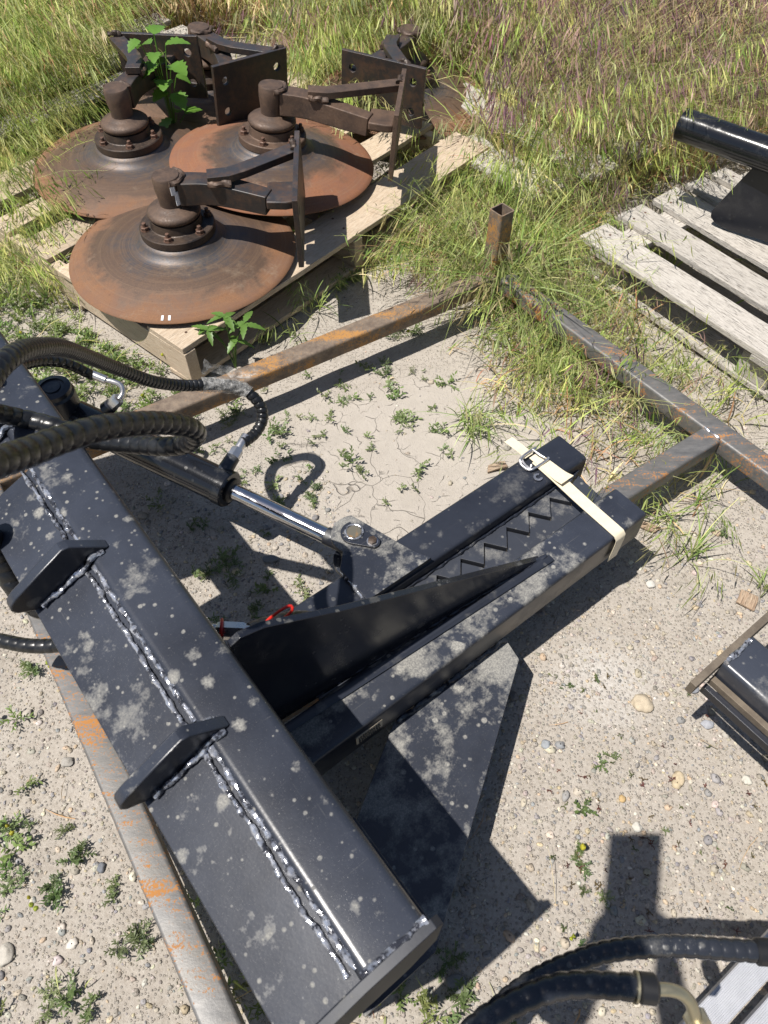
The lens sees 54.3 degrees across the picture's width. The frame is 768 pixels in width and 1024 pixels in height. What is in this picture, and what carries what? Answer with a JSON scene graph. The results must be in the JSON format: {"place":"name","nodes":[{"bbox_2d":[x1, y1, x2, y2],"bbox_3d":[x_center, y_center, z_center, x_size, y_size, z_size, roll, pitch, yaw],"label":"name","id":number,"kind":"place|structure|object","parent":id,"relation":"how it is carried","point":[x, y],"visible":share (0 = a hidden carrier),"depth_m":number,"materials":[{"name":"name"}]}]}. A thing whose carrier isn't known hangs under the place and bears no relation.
{"place":"outdoors","nodes":[
{"label":"outdoors","id":0,"kind":"place"},
{"bbox_2d":[0,0,767,1023],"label":"ground","id":1,"kind":"structure","parent":0,"point":[386,476],"depth_m":1.74,"materials":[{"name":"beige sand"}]},
{"bbox_2d":[0,942,13,966],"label":"stone","id":2,"kind":"object","parent":1,"relation":"on","point":[6,952],"visible":1,"depth_m":1.38,"materials":[{"name":"beige stone"}]},
{"bbox_2d":[22,709,31,719],"bbox_3d":[-0.794,0.450,1.664,0.023,0.013,0.023,-31,59,-21],"label":"stone","id":3,"kind":"object","parent":1,"relation":"on","point":[26,712],"visible":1,"depth_m":1.66,"materials":[{"name":"white stone"}]},
{"bbox_2d":[61,757,72,766],"bbox_3d":[-0.677,0.533,1.598,0.027,0.014,0.022,0,53,0],"label":"stone","id":4,"kind":"object","parent":1,"relation":"on","point":[66,761],"visible":1,"depth_m":1.59,"materials":[{"name":"white stone"}]},
{"bbox_2d":[0,12,187,138],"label":"wooden pallet","id":5,"kind":"object","parent":1,"relation":"on","point":[181,29],"visible":0.18,"depth_m":3.16,"materials":[{"name":"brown wood"}]},
{"bbox_2d":[83,101,109,121],"bbox_3d":[-1.218,-1.693,3.190,0.140,0.120,0.118,27,58,19],"label":"broad leaved weed","id":6,"kind":"object","parent":1,"relation":"on","point":[102,107],"visible":0.38,"depth_m":3.15,"materials":[{"name":"green plant"}]},
{"bbox_2d":[97,862,104,872],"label":"stone","id":7,"kind":"object","parent":1,"relation":"on","point":[101,867],"visible":1,"depth_m":1.47,"materials":[{"name":"grey stone"}]},
{"bbox_2d":[127,25,201,127],"bbox_3d":[-0.777,-1.530,2.729,0.204,0.396,0.225,0,53,0],"label":"broad leaved weed","id":8,"kind":"object","parent":1,"relation":"on","point":[179,99],"visible":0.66,"depth_m":2.65,"materials":[{"name":"green plant"}]},
{"bbox_2d":[191,311,264,368],"bbox_3d":[-0.452,-0.490,2.234,0.210,0.209,0.117,-13,54,-9],"label":"seedling plant","id":9,"kind":"object","parent":1,"relation":"on","point":[232,324],"visible":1,"depth_m":2.19,"materials":[{"name":"green plant"}]},
{"bbox_2d":[0,66,488,379],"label":"wooden pallet","id":10,"kind":"object","parent":1,"relation":"on","point":[182,357],"visible":0.25,"depth_m":2.53,"materials":[{"name":"brown wood"}]},
{"bbox_2d":[33,30,208,218],"bbox_3d":[-0.899,-1.360,2.601,0.720,0.299,0.735,5,53,4],"label":"disc assembly","id":11,"kind":"object","parent":10,"relation":"on","point":[128,147],"visible":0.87,"depth_m":2.60,"materials":[{"name":"metal"}]},
{"bbox_2d":[69,130,304,323],"bbox_3d":[-0.627,-0.929,2.296,0.755,0.302,0.720,-2,53,-2],"label":"disc assembly","id":12,"kind":"object","parent":10,"relation":"on","point":[183,247],"visible":0.99,"depth_m":2.27,"materials":[{"name":"metal"}]},
{"bbox_2d":[133,22,289,125],"bbox_3d":[-0.705,-1.768,2.919,0.720,0.301,0.735,-32,62,-25],"label":"disc assembly","id":13,"kind":"object","parent":10,"relation":"on","point":[232,89],"visible":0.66,"depth_m":2.74,"materials":[{"name":"metal"}]},
{"bbox_2d":[169,68,406,215],"bbox_3d":[-0.345,-1.336,2.557,0.795,0.298,0.720,7,51,-1],"label":"disc assembly","id":14,"kind":"object","parent":10,"relation":"on","point":[337,171],"visible":0.88,"depth_m":2.53,"materials":[{"name":"metal"}]},
{"bbox_2d":[322,24,482,139],"bbox_3d":[0.095,-1.838,3.040,0.720,0.299,0.735,20,54,11],"label":"disc assembly","id":15,"kind":"object","parent":10,"relation":"on","point":[391,58],"visible":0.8,"depth_m":2.86,"materials":[{"name":"metal"}]},
{"bbox_2d":[262,555,278,562],"bbox_3d":[-0.288,0.119,1.904,0.042,0.014,0.025,0,53,0],"label":"stone","id":16,"kind":"object","parent":1,"relation":"on","point":[271,559],"visible":1,"depth_m":1.90,"materials":[{"name":"grey stone"}]},
{"bbox_2d":[1,184,585,1005],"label":"button flowers","id":17,"kind":"object","parent":1,"relation":"on","point":[35,908],"visible":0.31,"depth_m":1.47,"materials":[{"name":"plant"}]},
{"bbox_2d":[0,0,767,607],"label":"grass","id":18,"kind":"structure","parent":1,"relation":"on","point":[638,68],"depth_m":2.66,"materials":[{"name":"green plant"}]},
{"bbox_2d":[0,203,767,1023],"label":"steel stand","id":19,"kind":"object","parent":1,"relation":"on","point":[200,973],"visible":0.64,"depth_m":1.93,"materials":[{"name":"metal"}]},
{"bbox_2d":[0,332,645,1023],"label":"post puller attachment","id":20,"kind":"object","parent":19,"relation":"on","point":[320,904],"visible":1,"depth_m":1.25,"materials":[{"name":"black paint"}]},
{"bbox_2d":[533,473,542,480],"bbox_3d":[0.360,-0.081,1.754,0.019,0.001,0.022,-25,57,-17],"label":"snap ring","id":21,"kind":"object","parent":20,"relation":"on","point":[535,478],"visible":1,"depth_m":1.75,"materials":[{"name":"metal"}]},
{"bbox_2d":[505,437,624,561],"bbox_3d":[0.419,-0.039,1.766,0.065,0.112,0.355,-36,61,-24],"label":"strap","id":22,"kind":"object","parent":20,"relation":"attached to","point":[559,477],"visible":1,"depth_m":1.73,"materials":[{"name":"fabric"}]},
{"bbox_2d":[0,189,767,1023],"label":"weeds","id":23,"kind":"object","parent":1,"relation":"on","point":[252,609],"visible":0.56,"depth_m":1.84,"materials":[{"name":"green plant"}]},
{"bbox_2d":[2,1,767,1023],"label":"dry straw","id":24,"kind":"object","parent":1,"relation":"on","point":[540,417],"visible":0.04,"depth_m":2.21,"materials":[{"name":"beige plant"}]},
{"bbox_2d":[445,974,466,993],"bbox_3d":[0.132,0.853,1.353,0.038,0.018,0.032,-10,54,-7],"label":"stone","id":25,"kind":"object","parent":1,"relation":"on","point":[450,980],"visible":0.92,"depth_m":1.35,"materials":[{"name":"grey stone"}]},
{"bbox_2d":[487,461,507,472],"bbox_3d":[0.313,-0.127,2.085,0.060,0.009,0.025,-14,60,-6],"label":"wood chip","id":26,"kind":"object","parent":1,"relation":"on","point":[495,466],"visible":0.97,"depth_m":2.08,"materials":[{"name":"beige wood"}]},
{"bbox_2d":[509,690,518,700],"bbox_3d":[0.291,0.413,1.681,0.023,0.014,0.025,0,53,0],"label":"stone","id":27,"kind":"object","parent":1,"relation":"on","point":[513,695],"visible":0.94,"depth_m":1.68,"materials":[{"name":"grey stone"}]},
{"bbox_2d":[541,739,549,748],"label":"stone","id":28,"kind":"object","parent":1,"relation":"on","point":[545,744],"visible":1,"depth_m":1.61,"materials":[{"name":"grey stone"}]},
{"bbox_2d":[461,67,664,216],"bbox_3d":[0.563,-1.498,3.013,0.730,0.113,0.866,-32,59,-22],"label":"wooden pallet","id":29,"kind":"object","parent":1,"relation":"on","point":[606,164],"visible":0.26,"depth_m":2.85,"materials":[{"name":"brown wood"}]},
{"bbox_2d":[619,795,625,802],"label":"stone","id":30,"kind":"object","parent":1,"relation":"on","point":[622,798],"visible":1,"depth_m":1.55,"materials":[{"name":"beige stone"}]},
{"bbox_2d":[631,822,641,831],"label":"stone","id":31,"kind":"object","parent":1,"relation":"on","point":[636,826],"visible":1,"depth_m":1.51,"materials":[{"name":"white stone"}]},
{"bbox_2d":[631,694,653,712],"bbox_3d":[0.579,0.429,1.678,0.050,0.025,0.046,0,53,0],"label":"stone","id":32,"kind":"object","parent":1,"relation":"on","point":[643,703],"visible":1,"depth_m":1.67,"materials":[{"name":"beige stone"}]},
{"bbox_2d":[646,580,654,587],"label":"stone","id":33,"kind":"object","parent":1,"relation":"on","point":[650,583],"visible":1,"depth_m":1.86,"materials":[{"name":"white stone"}]},
{"bbox_2d":[641,521,660,532],"bbox_3d":[0.695,0.040,1.962,0.052,0.009,0.023,22,62,21],"label":"wood chip","id":34,"kind":"object","parent":1,"relation":"on","point":[645,525],"visible":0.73,"depth_m":1.96,"materials":[{"name":"beige wood"}]},
{"bbox_2d":[579,167,767,400],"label":"wooden pallet","id":35,"kind":"object","parent":1,"relation":"on","point":[745,280],"visible":0.78,"depth_m":2.43,"materials":[{"name":"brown wood"}]},
{"bbox_2d":[674,108,767,240],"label":"pipe attachment","id":36,"kind":"object","parent":35,"relation":"on","point":[742,208],"visible":0.88,"depth_m":2.36,"materials":[{"name":"black paint"}]},
{"bbox_2d":[672,771,684,785],"bbox_3d":[0.623,0.561,1.581,0.027,0.015,0.028,38,62,25],"label":"stone","id":37,"kind":"object","parent":1,"relation":"on","point":[679,776],"visible":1,"depth_m":1.58,"materials":[{"name":"beige stone"}]},
{"bbox_2d":[701,720,713,728],"bbox_3d":[0.713,0.468,1.651,0.031,0.013,0.022,0,53,0],"label":"stone","id":38,"kind":"object","parent":1,"relation":"on","point":[707,724],"visible":1,"depth_m":1.65,"materials":[{"name":"white stone"}]},
{"bbox_2d":[679,929,767,1023],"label":"aluminium ramp","id":39,"kind":"structure","parent":1,"relation":"on","point":[727,997],"depth_m":1.25,"materials":[{"name":"silver metal"}]},
{"bbox_2d":[685,612,767,752],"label":"steel attachment","id":40,"kind":"object","parent":1,"relation":"on","point":[738,680],"visible":1,"depth_m":1.43,"materials":[{"name":"black metal"}]},
{"bbox_2d":[741,775,751,784],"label":"stone","id":41,"kind":"object","parent":1,"relation":"on","point":[746,779],"visible":1,"depth_m":1.57,"materials":[{"name":"white stone"}]},
{"bbox_2d":[736,589,758,610],"bbox_3d":[0.891,0.216,1.835,0.047,0.009,0.043,28,62,12],"label":"wood chip","id":42,"kind":"object","parent":1,"relation":"on","point":[747,600],"visible":1,"depth_m":1.83,"materials":[{"name":"beige wood"}]},
{"bbox_2d":[460,934,767,1023],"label":"hose pair","id":43,"kind":"object","parent":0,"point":[569,975],"visible":1,"depth_m":0.85,"materials":[{"name":"black rubber"}]}
]}

